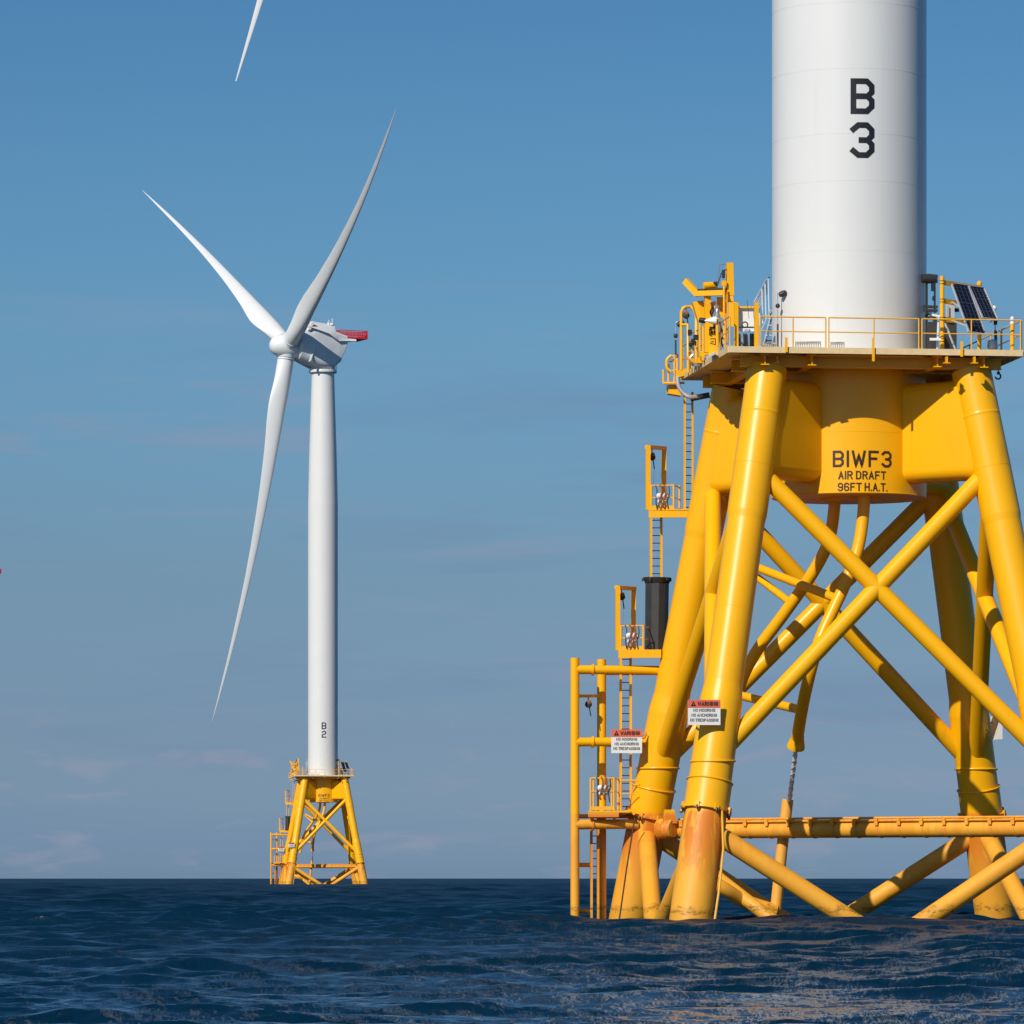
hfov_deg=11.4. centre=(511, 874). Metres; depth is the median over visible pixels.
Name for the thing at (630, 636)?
rescue bundle
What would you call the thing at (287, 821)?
ladder guard
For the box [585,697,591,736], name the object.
fall arrest block
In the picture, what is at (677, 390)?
side platform
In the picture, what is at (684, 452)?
access ladder
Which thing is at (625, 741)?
warning sign
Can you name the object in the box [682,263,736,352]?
davit crane
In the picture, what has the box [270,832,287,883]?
boat landing
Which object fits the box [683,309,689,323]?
fall arrest block
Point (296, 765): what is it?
davit crane
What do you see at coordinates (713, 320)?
fog horn
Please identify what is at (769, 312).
stairway
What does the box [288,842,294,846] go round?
warning sign
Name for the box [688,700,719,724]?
warning sign
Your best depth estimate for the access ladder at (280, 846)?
979.16 m
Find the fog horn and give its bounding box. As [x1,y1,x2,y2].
[699,305,719,346]
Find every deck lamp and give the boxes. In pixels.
[674,321,683,354]
[776,290,786,346]
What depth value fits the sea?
100.98 m
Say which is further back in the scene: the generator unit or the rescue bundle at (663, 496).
the rescue bundle at (663, 496)
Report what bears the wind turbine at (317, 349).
on the jacket foundation at (320, 789)
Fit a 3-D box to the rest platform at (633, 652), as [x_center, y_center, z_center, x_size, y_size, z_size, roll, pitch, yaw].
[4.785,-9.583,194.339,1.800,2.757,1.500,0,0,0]
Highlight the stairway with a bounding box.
[753,276,771,346]
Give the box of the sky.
[0,0,1023,878]
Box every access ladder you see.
[280,832,282,862]
[590,818,598,918]
[619,658,631,809]
[650,518,662,576]
[683,392,692,508]
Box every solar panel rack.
[338,761,349,774]
[940,276,997,348]
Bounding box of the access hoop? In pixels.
[680,305,708,372]
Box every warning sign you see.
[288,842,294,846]
[611,729,648,752]
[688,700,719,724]
[986,716,1001,739]
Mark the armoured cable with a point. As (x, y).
(792, 775)
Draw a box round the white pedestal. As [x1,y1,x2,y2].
[930,314,940,348]
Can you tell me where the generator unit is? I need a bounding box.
[738,301,753,345]
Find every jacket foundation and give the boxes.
[278,767,367,883]
[609,303,1023,919]
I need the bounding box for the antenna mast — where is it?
[987,305,997,349]
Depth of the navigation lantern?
185.22 m
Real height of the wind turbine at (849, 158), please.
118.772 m
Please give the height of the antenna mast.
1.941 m
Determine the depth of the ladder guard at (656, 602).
194.40 m
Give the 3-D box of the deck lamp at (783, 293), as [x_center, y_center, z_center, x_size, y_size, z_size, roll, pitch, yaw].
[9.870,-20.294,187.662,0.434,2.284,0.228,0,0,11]
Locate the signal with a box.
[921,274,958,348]
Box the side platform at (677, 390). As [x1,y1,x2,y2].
[662,354,709,400]
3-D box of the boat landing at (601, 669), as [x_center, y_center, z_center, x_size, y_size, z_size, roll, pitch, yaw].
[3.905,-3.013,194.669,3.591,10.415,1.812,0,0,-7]
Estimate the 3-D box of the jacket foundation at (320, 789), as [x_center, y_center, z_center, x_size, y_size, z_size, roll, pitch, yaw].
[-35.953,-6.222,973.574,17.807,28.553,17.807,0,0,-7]
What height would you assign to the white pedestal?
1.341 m
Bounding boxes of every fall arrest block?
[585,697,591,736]
[620,590,624,616]
[651,449,655,484]
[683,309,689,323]
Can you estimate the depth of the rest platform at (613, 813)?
193.52 m
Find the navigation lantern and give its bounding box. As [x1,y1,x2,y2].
[1010,316,1014,349]
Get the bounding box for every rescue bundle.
[596,776,610,801]
[625,624,639,649]
[655,484,669,508]
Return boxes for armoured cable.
[787,751,797,801]
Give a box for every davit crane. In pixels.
[289,758,299,773]
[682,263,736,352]
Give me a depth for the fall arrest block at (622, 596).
194.00 m
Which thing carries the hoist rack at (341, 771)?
on the jacket foundation at (320, 789)
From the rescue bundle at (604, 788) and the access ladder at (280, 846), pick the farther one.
the access ladder at (280, 846)
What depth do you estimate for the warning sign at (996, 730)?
194.46 m
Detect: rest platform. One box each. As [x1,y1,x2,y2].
[279,818,287,831]
[285,790,292,804]
[588,777,636,822]
[615,585,660,657]
[645,445,687,517]
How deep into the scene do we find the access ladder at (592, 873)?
194.41 m
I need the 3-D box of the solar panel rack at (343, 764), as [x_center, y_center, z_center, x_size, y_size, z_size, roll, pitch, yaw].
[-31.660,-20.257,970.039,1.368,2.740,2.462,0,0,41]
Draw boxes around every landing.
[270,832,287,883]
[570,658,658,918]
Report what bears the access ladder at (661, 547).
attached to the jacket foundation at (793, 429)
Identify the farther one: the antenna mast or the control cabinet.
the antenna mast
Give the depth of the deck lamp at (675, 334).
193.46 m
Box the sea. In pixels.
[0,879,1023,1023]
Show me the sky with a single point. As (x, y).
(550, 177)
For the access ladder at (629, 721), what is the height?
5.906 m
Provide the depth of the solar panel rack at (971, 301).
185.48 m
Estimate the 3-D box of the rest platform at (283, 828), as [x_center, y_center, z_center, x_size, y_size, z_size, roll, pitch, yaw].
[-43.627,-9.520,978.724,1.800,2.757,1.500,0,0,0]
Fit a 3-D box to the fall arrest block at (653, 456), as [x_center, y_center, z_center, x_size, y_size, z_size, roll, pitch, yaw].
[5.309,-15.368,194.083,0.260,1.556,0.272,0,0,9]
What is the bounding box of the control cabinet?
[704,317,717,359]
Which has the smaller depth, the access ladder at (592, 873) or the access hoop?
the access hoop
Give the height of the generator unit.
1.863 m
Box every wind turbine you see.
[142,107,396,774]
[236,0,926,348]
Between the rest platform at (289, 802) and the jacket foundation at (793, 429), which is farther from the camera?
the rest platform at (289, 802)
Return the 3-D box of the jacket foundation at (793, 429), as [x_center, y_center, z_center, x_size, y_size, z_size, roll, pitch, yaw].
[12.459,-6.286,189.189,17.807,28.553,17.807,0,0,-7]
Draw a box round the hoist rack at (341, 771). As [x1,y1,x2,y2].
[336,759,342,774]
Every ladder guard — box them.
[285,816,290,830]
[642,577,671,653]

